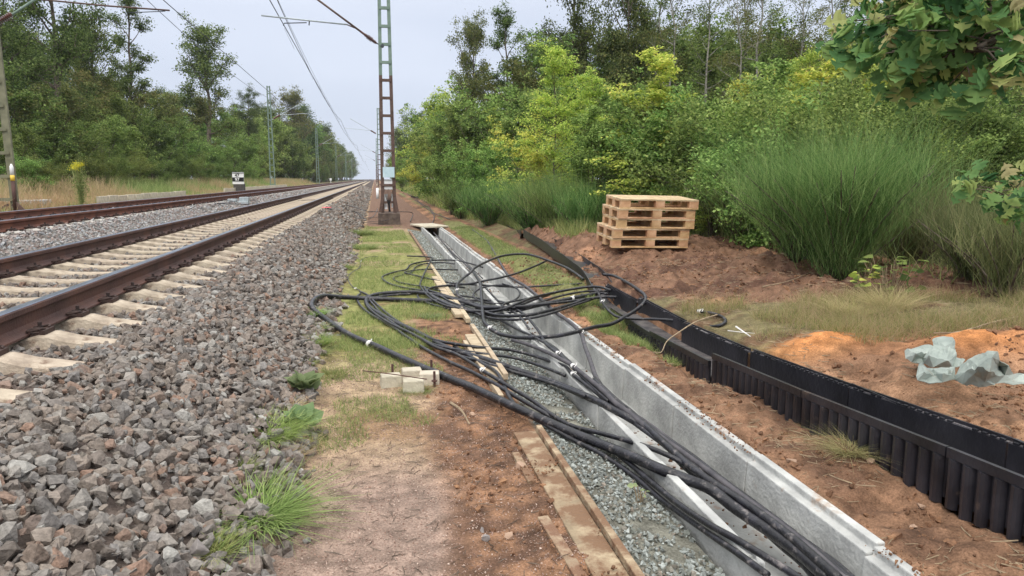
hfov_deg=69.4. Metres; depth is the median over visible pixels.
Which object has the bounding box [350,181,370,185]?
sleepers
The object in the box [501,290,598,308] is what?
cable
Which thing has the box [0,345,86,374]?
concrete sleeper
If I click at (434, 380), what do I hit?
iron peg
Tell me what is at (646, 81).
dark shrub
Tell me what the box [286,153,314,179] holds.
dark shrub
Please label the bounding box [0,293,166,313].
concrete sleeper
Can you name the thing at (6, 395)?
concrete sleeper
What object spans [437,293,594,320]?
cable
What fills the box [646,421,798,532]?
cable
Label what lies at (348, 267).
grass tuft
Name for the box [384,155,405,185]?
dark shrub
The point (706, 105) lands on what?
bramble bush
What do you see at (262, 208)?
concrete sleeper
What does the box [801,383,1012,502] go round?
plastic duct
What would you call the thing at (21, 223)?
rail
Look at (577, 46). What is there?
oak tree
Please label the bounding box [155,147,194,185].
dark shrub
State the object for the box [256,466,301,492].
weed
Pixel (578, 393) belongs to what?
cable
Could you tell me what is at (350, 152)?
distant tree
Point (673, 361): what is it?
grass tuft
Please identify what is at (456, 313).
plank
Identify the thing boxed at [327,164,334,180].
dark shrub
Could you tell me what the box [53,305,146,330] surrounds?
concrete sleeper
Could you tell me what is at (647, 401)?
cable trough
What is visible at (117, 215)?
concrete sleeper
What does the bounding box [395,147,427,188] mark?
broadleaf shrub
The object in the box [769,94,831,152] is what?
light green sapling
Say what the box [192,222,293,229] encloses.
concrete sleeper
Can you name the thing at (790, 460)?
stone
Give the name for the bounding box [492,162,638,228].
broom bush
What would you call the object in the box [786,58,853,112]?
light green sapling
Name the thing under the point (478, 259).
cable trough
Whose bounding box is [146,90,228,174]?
dark shrub
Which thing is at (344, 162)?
distant tree
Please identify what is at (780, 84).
yellowing young tree
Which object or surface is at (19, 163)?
hazel bush
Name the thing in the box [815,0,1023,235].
oak tree
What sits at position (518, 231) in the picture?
plastic duct
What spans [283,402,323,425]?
leafy plant
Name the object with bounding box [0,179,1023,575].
ground
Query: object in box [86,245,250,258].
concrete sleeper
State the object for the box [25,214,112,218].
concrete sleeper
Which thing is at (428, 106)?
broadleaf shrub
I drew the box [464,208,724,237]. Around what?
grass
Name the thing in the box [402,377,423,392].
paving block
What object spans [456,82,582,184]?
dark shrub
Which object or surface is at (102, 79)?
oak tree
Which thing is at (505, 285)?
cable
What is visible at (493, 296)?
cable
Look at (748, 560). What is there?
cable
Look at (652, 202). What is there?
wooden pallet
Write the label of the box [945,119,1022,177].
dark shrub
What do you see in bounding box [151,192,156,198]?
edging slab
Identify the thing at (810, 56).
yellowing young tree
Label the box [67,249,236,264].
concrete sleeper
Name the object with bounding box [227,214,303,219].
concrete sleeper
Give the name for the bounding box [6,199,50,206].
foundation slab
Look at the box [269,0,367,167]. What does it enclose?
overhead wire
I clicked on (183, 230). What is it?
concrete sleeper
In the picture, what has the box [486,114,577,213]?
broadleaf shrub
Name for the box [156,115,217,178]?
broadleaf shrub
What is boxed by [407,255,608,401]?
cable
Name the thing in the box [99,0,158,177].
tall tree
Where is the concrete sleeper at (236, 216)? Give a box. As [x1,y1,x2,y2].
[232,213,306,218]
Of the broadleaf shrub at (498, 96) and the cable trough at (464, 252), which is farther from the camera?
the broadleaf shrub at (498, 96)
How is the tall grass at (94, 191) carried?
on the ground at (882, 501)
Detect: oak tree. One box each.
[0,0,78,180]
[0,0,130,176]
[2,6,50,125]
[9,28,73,122]
[33,30,100,96]
[49,5,136,136]
[69,64,120,104]
[104,73,151,125]
[132,84,170,130]
[159,85,214,146]
[188,96,226,148]
[225,108,246,144]
[250,104,273,141]
[262,124,279,178]
[263,85,323,158]
[320,122,341,181]
[328,135,343,181]
[336,143,343,175]
[338,143,352,180]
[344,155,356,179]
[386,108,425,175]
[445,9,504,142]
[509,28,578,172]
[530,0,612,86]
[554,21,605,177]
[582,0,678,112]
[585,20,667,110]
[640,16,703,98]
[724,25,792,91]
[746,23,817,100]
[790,27,854,94]
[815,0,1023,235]
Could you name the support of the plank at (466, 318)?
on the ground at (882, 501)
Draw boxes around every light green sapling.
[546,92,665,195]
[554,103,634,209]
[583,45,696,220]
[679,151,730,236]
[688,57,827,189]
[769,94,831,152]
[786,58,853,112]
[850,87,886,165]
[853,63,939,161]
[923,90,1008,196]
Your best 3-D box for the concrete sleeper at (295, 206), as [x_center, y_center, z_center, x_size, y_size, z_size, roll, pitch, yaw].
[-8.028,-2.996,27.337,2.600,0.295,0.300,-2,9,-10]
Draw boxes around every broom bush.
[432,170,484,218]
[438,173,513,226]
[462,161,599,229]
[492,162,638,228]
[528,171,629,231]
[649,141,820,245]
[661,80,1022,279]
[670,143,900,262]
[729,115,1023,249]
[840,156,1020,267]
[873,174,1022,282]
[882,179,1023,298]
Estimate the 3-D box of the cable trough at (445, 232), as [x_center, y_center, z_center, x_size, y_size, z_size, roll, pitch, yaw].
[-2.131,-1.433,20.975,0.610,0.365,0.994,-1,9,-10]
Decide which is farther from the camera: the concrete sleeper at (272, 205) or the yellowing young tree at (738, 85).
the concrete sleeper at (272, 205)
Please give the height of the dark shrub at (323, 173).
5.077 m
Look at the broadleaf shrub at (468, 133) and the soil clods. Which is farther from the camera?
the broadleaf shrub at (468, 133)
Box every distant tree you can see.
[253,104,302,177]
[281,125,298,176]
[282,103,336,179]
[289,125,306,176]
[338,143,348,175]
[339,148,350,180]
[347,151,361,179]
[347,153,358,177]
[384,126,408,166]
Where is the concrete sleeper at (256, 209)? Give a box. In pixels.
[254,208,316,212]
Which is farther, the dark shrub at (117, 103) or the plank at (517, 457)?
the dark shrub at (117, 103)
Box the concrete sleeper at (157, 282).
[0,273,201,294]
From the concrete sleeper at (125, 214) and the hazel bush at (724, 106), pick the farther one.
the concrete sleeper at (125, 214)
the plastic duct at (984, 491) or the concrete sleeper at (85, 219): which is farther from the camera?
the concrete sleeper at (85, 219)
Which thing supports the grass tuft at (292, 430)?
on the ballast at (174, 327)
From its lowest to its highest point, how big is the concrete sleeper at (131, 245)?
0.295 m
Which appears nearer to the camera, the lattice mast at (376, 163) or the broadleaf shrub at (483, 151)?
the broadleaf shrub at (483, 151)
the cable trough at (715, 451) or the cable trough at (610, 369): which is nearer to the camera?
the cable trough at (715, 451)
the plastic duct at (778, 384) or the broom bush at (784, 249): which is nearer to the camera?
the plastic duct at (778, 384)
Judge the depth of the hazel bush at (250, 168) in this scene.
84.68 m
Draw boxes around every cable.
[297,200,412,221]
[309,294,826,575]
[347,256,376,290]
[356,293,801,575]
[359,291,849,575]
[364,290,843,572]
[365,301,827,575]
[366,295,566,376]
[367,293,586,397]
[381,259,854,575]
[393,262,529,329]
[404,268,581,287]
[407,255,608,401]
[408,194,469,269]
[417,286,485,315]
[423,286,586,317]
[426,261,546,309]
[429,290,616,307]
[437,235,482,278]
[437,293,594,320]
[445,246,563,354]
[453,345,770,575]
[455,253,583,309]
[468,265,646,339]
[472,229,674,440]
[472,283,520,304]
[475,295,549,309]
[477,285,611,312]
[480,292,608,315]
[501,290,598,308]
[511,338,845,575]
[593,377,842,575]
[595,288,726,327]
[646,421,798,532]
[659,444,814,575]
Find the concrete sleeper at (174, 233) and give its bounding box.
[167,228,278,237]
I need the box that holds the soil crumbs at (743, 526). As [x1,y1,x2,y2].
[436,239,800,573]
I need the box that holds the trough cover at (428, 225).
[410,223,448,227]
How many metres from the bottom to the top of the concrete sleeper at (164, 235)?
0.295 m
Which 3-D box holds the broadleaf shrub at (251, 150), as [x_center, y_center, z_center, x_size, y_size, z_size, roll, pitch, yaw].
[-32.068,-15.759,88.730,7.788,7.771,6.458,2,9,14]
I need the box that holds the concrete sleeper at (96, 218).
[11,215,104,220]
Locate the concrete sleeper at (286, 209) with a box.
[264,206,321,209]
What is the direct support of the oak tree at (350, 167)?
on the ground at (882, 501)
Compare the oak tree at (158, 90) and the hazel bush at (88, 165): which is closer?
the hazel bush at (88, 165)
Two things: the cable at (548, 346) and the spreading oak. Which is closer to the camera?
the cable at (548, 346)
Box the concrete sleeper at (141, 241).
[133,235,271,246]
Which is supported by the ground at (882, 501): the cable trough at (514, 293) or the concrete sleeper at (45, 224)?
the cable trough at (514, 293)
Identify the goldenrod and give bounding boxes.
[68,156,91,204]
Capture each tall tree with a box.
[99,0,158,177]
[484,0,533,110]
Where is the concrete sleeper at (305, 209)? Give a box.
[251,208,316,213]
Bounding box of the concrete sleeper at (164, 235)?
[157,230,279,239]
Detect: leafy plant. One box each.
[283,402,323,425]
[284,369,324,388]
[848,265,880,293]
[852,254,928,297]
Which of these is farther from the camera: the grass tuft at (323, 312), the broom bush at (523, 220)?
the broom bush at (523, 220)
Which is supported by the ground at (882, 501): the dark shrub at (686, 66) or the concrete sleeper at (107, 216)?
the dark shrub at (686, 66)
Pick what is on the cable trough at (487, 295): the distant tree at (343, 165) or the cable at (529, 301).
the cable at (529, 301)
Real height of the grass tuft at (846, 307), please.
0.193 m
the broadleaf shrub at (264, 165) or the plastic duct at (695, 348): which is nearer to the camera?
the plastic duct at (695, 348)
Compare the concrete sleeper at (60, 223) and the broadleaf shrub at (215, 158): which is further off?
the broadleaf shrub at (215, 158)
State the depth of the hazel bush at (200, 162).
57.85 m
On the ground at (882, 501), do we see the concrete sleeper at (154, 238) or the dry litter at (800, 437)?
the dry litter at (800, 437)
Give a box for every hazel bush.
[0,148,56,192]
[15,153,71,191]
[39,152,83,193]
[64,145,118,189]
[89,148,143,187]
[111,148,162,186]
[132,151,184,185]
[179,150,217,183]
[205,156,242,182]
[243,159,265,181]
[540,93,675,220]
[581,68,707,201]
[592,80,737,221]
[698,60,887,240]
[707,64,908,178]
[754,42,962,182]
[808,75,1023,228]
[886,74,1023,214]
[924,86,1023,223]
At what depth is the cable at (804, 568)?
3.20 m
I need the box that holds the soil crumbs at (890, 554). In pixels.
[448,233,936,575]
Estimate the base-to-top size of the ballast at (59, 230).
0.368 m
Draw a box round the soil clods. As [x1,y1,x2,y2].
[417,233,1023,575]
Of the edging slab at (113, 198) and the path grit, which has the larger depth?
the edging slab at (113, 198)
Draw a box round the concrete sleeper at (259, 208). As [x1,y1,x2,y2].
[258,207,316,211]
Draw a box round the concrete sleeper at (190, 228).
[184,224,289,232]
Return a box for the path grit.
[264,348,586,575]
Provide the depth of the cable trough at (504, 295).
11.21 m
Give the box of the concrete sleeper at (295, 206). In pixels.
[276,203,329,206]
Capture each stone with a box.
[189,539,209,556]
[481,534,489,541]
[504,532,512,539]
[516,461,524,469]
[786,458,796,462]
[866,458,874,463]
[916,503,925,508]
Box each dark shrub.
[0,60,70,180]
[0,79,100,175]
[0,121,47,191]
[42,90,150,177]
[62,68,162,174]
[66,113,141,179]
[84,89,201,179]
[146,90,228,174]
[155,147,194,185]
[175,106,243,177]
[211,104,275,177]
[229,116,295,177]
[255,128,312,178]
[284,158,311,177]
[285,143,312,178]
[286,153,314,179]
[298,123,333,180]
[302,157,324,181]
[302,164,314,181]
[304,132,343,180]
[310,165,325,182]
[317,164,329,182]
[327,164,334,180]
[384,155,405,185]
[404,104,488,189]
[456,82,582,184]
[462,47,613,163]
[506,23,624,154]
[585,71,672,169]
[589,25,716,103]
[610,24,754,98]
[659,3,818,128]
[699,36,820,99]
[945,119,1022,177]
[962,75,1023,123]
[995,87,1023,184]
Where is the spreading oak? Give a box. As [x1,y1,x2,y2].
[164,8,245,169]
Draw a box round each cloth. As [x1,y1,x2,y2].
[905,336,964,367]
[916,362,954,383]
[955,351,1023,386]
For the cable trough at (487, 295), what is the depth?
9.22 m
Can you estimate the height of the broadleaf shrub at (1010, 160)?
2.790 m
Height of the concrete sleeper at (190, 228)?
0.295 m
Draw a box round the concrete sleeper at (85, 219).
[0,217,94,221]
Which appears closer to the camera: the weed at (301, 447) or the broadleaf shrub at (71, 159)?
the weed at (301, 447)
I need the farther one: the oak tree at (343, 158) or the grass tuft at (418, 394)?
the oak tree at (343, 158)
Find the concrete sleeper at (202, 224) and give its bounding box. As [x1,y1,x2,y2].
[199,221,292,227]
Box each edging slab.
[96,196,109,202]
[107,195,118,201]
[118,195,126,200]
[127,194,135,200]
[135,194,143,199]
[141,193,150,198]
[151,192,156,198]
[157,192,163,197]
[163,192,169,196]
[174,191,180,195]
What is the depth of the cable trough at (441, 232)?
21.92 m
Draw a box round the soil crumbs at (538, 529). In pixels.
[491,408,629,575]
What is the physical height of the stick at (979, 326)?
0.040 m
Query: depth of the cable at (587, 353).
7.19 m
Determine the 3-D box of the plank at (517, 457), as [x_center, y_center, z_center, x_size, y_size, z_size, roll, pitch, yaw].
[0.059,0.953,3.872,0.040,0.050,0.400,-2,9,-11]
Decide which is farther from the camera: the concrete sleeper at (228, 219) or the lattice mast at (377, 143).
the lattice mast at (377, 143)
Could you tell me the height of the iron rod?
0.017 m
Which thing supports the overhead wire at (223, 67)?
hanging from the lattice mast at (8, 152)
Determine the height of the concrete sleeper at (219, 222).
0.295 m
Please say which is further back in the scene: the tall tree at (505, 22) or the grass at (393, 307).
the tall tree at (505, 22)
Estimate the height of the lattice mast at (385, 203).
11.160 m
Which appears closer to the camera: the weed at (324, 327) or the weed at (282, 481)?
the weed at (282, 481)
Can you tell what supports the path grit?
on the ground at (882, 501)
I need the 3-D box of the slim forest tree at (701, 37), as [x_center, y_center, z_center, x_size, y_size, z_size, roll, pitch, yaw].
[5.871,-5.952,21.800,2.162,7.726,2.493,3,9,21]
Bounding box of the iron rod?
[362,370,426,379]
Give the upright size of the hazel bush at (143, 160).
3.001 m
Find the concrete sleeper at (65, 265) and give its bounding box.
[44,254,234,270]
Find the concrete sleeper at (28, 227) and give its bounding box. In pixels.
[19,224,39,230]
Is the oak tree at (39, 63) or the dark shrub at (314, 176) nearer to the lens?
the oak tree at (39, 63)
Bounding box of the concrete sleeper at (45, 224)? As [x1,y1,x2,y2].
[36,222,53,228]
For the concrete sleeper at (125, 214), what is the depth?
16.78 m
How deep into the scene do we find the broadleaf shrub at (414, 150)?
43.37 m
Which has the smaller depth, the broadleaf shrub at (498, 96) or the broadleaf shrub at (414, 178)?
the broadleaf shrub at (498, 96)
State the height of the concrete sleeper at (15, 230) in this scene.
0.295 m
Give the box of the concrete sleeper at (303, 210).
[248,209,313,214]
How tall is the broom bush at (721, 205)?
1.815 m
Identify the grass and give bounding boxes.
[0,173,318,211]
[0,175,316,211]
[0,193,76,211]
[300,332,443,468]
[335,225,469,351]
[396,183,500,211]
[450,225,661,353]
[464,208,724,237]
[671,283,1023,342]
[673,279,1023,344]
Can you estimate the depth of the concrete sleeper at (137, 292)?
6.28 m
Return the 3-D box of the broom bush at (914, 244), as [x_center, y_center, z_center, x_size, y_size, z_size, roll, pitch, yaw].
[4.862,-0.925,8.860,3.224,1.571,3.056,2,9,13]
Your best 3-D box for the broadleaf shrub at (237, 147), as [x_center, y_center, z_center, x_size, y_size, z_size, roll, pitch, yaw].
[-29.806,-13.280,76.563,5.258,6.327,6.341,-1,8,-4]
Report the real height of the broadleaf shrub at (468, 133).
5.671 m
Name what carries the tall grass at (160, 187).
on the ground at (882, 501)
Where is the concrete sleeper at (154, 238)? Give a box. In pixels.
[145,233,274,242]
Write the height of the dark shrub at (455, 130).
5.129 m
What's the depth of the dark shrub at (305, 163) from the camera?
136.31 m
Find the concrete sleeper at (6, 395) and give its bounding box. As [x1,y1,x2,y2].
[0,388,32,403]
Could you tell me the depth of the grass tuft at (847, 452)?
4.02 m
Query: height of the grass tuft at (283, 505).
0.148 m
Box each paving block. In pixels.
[380,372,401,388]
[401,367,420,381]
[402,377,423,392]
[419,370,439,385]
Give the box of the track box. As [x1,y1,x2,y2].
[227,197,249,203]
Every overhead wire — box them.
[147,0,352,162]
[163,0,364,170]
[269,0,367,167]
[277,0,361,156]
[278,1,362,158]
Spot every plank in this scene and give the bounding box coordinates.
[409,231,429,259]
[427,262,470,322]
[432,276,462,317]
[463,340,503,396]
[465,334,503,381]
[470,324,507,379]
[512,452,535,483]
[514,431,628,575]
[536,425,644,575]
[538,515,587,575]
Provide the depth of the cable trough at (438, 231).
22.72 m
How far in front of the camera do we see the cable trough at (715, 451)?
4.39 m
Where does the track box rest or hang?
on the ballast at (59, 230)
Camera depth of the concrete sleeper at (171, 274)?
7.34 m
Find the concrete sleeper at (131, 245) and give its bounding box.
[119,238,262,250]
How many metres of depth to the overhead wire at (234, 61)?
32.45 m
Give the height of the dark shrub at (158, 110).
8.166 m
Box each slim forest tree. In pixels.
[608,0,694,84]
[637,0,711,102]
[676,0,741,117]
[702,0,782,116]
[710,0,788,97]
[715,0,801,95]
[781,0,829,93]
[798,0,863,95]
[819,0,881,84]
[988,48,1023,178]
[1007,87,1023,118]
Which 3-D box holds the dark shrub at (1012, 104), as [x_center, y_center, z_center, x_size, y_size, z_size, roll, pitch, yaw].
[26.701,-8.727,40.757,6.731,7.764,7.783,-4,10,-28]
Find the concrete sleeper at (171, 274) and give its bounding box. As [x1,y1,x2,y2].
[0,266,215,284]
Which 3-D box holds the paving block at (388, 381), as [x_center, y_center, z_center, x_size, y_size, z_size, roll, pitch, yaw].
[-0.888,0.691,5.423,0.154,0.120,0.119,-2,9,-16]
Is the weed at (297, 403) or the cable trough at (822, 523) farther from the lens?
the weed at (297, 403)
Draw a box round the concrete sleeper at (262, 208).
[261,206,317,210]
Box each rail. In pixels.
[0,179,369,219]
[0,179,370,232]
[0,179,372,277]
[0,180,370,346]
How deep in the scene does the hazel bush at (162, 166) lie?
46.64 m
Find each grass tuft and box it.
[193,519,269,569]
[202,454,368,575]
[236,450,268,477]
[245,403,346,453]
[303,331,341,345]
[307,305,331,316]
[318,364,353,379]
[342,262,358,268]
[347,227,378,235]
[349,243,381,249]
[359,401,418,419]
[392,384,439,395]
[415,311,443,318]
[655,351,682,365]
[776,419,901,471]
[791,291,893,316]
[827,280,971,310]
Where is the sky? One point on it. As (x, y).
(344, 63)
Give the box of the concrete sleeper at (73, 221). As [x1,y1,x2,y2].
[68,219,81,223]
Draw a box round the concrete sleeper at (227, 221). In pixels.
[217,216,301,222]
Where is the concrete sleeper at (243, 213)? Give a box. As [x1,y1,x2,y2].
[241,211,311,216]
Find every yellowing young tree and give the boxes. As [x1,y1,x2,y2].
[463,107,519,191]
[481,37,605,205]
[490,93,561,187]
[544,66,614,189]
[694,72,780,166]
[758,69,800,103]
[785,41,829,98]
[816,42,862,97]
[842,64,876,96]
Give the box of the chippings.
[408,230,724,575]
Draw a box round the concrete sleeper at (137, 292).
[0,282,184,304]
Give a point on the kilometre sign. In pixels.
(238, 181)
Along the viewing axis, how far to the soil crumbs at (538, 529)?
3.81 m
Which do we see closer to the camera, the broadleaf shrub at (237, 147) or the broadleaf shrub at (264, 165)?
the broadleaf shrub at (237, 147)
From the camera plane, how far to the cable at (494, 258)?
10.69 m
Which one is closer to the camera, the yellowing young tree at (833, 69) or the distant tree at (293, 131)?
the yellowing young tree at (833, 69)
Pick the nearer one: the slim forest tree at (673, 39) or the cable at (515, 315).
the cable at (515, 315)
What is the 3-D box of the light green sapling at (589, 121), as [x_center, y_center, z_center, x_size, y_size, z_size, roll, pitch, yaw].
[1.833,-2.425,15.966,2.036,3.038,2.585,-1,8,-8]
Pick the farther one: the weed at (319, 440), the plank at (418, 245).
the plank at (418, 245)
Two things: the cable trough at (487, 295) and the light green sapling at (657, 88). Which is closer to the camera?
the cable trough at (487, 295)
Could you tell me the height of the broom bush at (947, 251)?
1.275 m
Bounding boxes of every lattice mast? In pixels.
[0,0,169,210]
[261,0,400,224]
[266,86,306,184]
[315,128,339,183]
[335,147,351,181]
[348,108,380,189]
[362,144,377,184]
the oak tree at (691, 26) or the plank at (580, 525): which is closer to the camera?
the plank at (580, 525)
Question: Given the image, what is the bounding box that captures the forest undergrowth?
[661,217,987,295]
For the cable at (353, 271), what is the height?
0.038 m
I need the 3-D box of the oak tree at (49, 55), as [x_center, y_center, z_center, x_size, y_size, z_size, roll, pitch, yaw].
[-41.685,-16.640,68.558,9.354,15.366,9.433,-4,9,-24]
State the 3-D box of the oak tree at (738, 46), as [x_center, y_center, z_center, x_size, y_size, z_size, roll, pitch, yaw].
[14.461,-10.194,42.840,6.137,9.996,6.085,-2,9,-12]
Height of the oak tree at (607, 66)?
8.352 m
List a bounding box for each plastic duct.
[498,219,522,236]
[523,229,611,303]
[581,283,637,314]
[610,296,686,341]
[649,321,750,383]
[711,349,852,423]
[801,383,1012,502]
[944,438,1023,545]
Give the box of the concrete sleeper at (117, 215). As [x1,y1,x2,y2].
[38,213,123,217]
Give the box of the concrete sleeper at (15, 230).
[2,227,21,233]
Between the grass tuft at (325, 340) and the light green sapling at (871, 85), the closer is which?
the grass tuft at (325, 340)
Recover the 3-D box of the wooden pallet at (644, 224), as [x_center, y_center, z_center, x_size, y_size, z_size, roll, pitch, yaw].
[2.084,-1.033,11.384,1.200,0.144,0.800,0,11,-10]
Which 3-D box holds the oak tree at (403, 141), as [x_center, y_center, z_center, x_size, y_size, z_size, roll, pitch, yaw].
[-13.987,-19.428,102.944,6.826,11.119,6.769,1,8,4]
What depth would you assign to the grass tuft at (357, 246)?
15.94 m
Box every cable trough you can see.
[420,227,441,237]
[423,228,444,239]
[425,230,447,242]
[428,232,451,245]
[430,235,456,249]
[433,238,459,253]
[435,241,464,257]
[439,245,470,262]
[443,249,477,268]
[448,254,484,274]
[454,259,494,282]
[460,265,503,290]
[467,272,512,300]
[475,281,528,312]
[484,291,539,327]
[496,304,564,345]
[513,318,595,369]
[533,338,631,399]
[561,363,684,444]
[598,400,759,509]
[654,454,884,575]
[744,546,919,575]
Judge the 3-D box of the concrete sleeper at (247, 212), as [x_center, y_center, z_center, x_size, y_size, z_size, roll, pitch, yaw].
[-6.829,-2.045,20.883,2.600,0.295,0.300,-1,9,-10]
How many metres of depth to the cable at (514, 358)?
6.27 m
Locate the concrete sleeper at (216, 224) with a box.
[206,219,295,226]
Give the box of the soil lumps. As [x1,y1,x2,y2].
[419,225,1023,575]
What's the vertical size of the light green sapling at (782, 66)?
3.427 m
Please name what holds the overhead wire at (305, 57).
attached to the lattice mast at (385, 203)
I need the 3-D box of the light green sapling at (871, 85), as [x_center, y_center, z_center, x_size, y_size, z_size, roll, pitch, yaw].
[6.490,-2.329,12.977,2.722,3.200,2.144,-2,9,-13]
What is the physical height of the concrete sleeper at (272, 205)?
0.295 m
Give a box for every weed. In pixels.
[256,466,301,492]
[259,432,326,466]
[273,394,316,412]
[310,434,339,449]
[315,320,337,329]
[319,343,337,355]
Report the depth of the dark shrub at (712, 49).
32.96 m
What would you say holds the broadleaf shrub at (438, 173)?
on the ground at (882, 501)
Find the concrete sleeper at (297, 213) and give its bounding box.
[236,212,309,217]
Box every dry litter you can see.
[275,336,589,575]
[507,234,1023,575]
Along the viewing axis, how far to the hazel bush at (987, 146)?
9.71 m
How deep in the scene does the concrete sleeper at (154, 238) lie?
12.00 m
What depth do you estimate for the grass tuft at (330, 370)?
5.73 m
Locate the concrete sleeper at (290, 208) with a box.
[269,205,324,208]
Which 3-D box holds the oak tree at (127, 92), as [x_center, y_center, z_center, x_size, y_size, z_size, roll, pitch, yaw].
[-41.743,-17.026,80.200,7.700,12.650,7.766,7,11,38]
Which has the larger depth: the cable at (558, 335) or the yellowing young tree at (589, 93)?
the yellowing young tree at (589, 93)
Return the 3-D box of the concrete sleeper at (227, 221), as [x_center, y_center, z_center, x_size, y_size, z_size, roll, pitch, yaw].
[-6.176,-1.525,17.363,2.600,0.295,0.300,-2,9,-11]
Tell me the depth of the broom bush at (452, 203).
25.81 m
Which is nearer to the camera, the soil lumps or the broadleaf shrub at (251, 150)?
the soil lumps
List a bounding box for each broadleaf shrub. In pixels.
[10,108,90,182]
[34,118,111,184]
[82,111,167,181]
[127,98,202,180]
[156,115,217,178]
[195,135,239,178]
[198,129,250,178]
[222,122,278,179]
[240,137,283,179]
[387,157,415,189]
[395,64,476,158]
[395,132,433,190]
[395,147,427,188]
[397,109,464,196]
[400,100,469,197]
[417,146,474,214]
[420,82,512,189]
[441,135,508,214]
[447,70,547,189]
[473,128,551,218]
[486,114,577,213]
[489,72,597,183]
[512,67,620,179]
[582,66,694,187]
[984,135,1023,195]
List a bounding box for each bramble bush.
[595,74,784,233]
[612,90,771,236]
[678,77,839,240]
[682,108,796,247]
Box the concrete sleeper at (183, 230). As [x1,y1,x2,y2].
[176,226,283,234]
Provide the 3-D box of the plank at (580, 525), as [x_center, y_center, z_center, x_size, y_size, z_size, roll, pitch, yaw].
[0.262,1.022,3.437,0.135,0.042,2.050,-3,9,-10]
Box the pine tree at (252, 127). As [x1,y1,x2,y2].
[225,81,269,137]
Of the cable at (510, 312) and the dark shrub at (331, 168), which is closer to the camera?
the cable at (510, 312)
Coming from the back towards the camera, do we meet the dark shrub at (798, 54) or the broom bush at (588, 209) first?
the dark shrub at (798, 54)
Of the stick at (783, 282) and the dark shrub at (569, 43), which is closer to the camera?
the stick at (783, 282)
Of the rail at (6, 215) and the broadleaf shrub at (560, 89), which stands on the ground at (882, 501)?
the broadleaf shrub at (560, 89)
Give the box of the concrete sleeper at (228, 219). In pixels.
[222,215,302,221]
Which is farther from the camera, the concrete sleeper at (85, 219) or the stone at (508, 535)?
the concrete sleeper at (85, 219)
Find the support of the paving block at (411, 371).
on the ground at (882, 501)
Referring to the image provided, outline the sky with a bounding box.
[0,0,882,178]
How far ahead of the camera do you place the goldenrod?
24.53 m
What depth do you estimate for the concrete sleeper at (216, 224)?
16.09 m
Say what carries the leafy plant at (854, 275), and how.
on the ground at (882, 501)
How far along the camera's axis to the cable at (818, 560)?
3.48 m
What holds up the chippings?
on the ground at (882, 501)
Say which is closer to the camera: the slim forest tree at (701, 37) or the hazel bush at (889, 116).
the hazel bush at (889, 116)
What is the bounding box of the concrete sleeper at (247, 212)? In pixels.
[244,210,312,215]
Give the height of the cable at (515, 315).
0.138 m
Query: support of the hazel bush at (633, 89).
on the ground at (882, 501)
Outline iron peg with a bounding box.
[431,371,436,386]
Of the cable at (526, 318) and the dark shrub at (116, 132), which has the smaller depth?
the cable at (526, 318)
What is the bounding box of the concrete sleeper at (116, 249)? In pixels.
[104,242,251,254]
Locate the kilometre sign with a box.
[232,172,245,190]
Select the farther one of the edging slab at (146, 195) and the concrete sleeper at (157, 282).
the edging slab at (146, 195)
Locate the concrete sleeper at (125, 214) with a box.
[49,212,132,215]
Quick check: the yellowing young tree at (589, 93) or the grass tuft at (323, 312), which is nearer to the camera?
the grass tuft at (323, 312)
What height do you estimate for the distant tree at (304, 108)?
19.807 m
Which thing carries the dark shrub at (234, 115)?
on the ground at (882, 501)
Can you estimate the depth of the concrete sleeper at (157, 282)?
6.85 m
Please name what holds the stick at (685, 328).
on the ground at (882, 501)
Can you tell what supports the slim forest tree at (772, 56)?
on the ground at (882, 501)
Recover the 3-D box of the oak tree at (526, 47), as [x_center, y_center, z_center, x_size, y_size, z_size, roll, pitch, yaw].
[1.424,-7.956,34.416,4.951,8.134,4.994,-6,10,-35]
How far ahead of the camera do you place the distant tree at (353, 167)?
477.17 m
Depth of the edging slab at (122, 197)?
27.66 m
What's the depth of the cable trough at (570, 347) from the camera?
7.31 m
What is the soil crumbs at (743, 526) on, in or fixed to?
on the ground at (882, 501)
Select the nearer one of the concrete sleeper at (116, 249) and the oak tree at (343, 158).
the concrete sleeper at (116, 249)
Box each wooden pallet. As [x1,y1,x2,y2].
[596,232,687,247]
[597,222,689,238]
[602,204,695,218]
[602,214,694,228]
[606,195,698,209]
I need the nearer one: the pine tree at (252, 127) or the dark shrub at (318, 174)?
the pine tree at (252, 127)
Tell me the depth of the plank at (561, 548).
3.03 m
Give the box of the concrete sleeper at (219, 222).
[211,218,300,224]
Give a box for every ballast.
[0,185,372,575]
[0,189,314,257]
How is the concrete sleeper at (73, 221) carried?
on the ballast at (59, 230)
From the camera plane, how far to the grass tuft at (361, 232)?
19.75 m
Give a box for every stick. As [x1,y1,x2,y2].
[449,401,469,423]
[655,314,717,352]
[762,272,809,286]
[933,316,1018,333]
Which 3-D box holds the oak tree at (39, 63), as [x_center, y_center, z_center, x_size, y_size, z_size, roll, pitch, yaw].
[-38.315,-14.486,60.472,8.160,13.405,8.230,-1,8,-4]
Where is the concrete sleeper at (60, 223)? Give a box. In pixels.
[50,220,70,225]
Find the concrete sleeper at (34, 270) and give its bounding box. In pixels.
[18,260,225,277]
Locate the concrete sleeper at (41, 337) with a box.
[6,322,116,350]
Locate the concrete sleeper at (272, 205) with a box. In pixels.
[271,204,320,207]

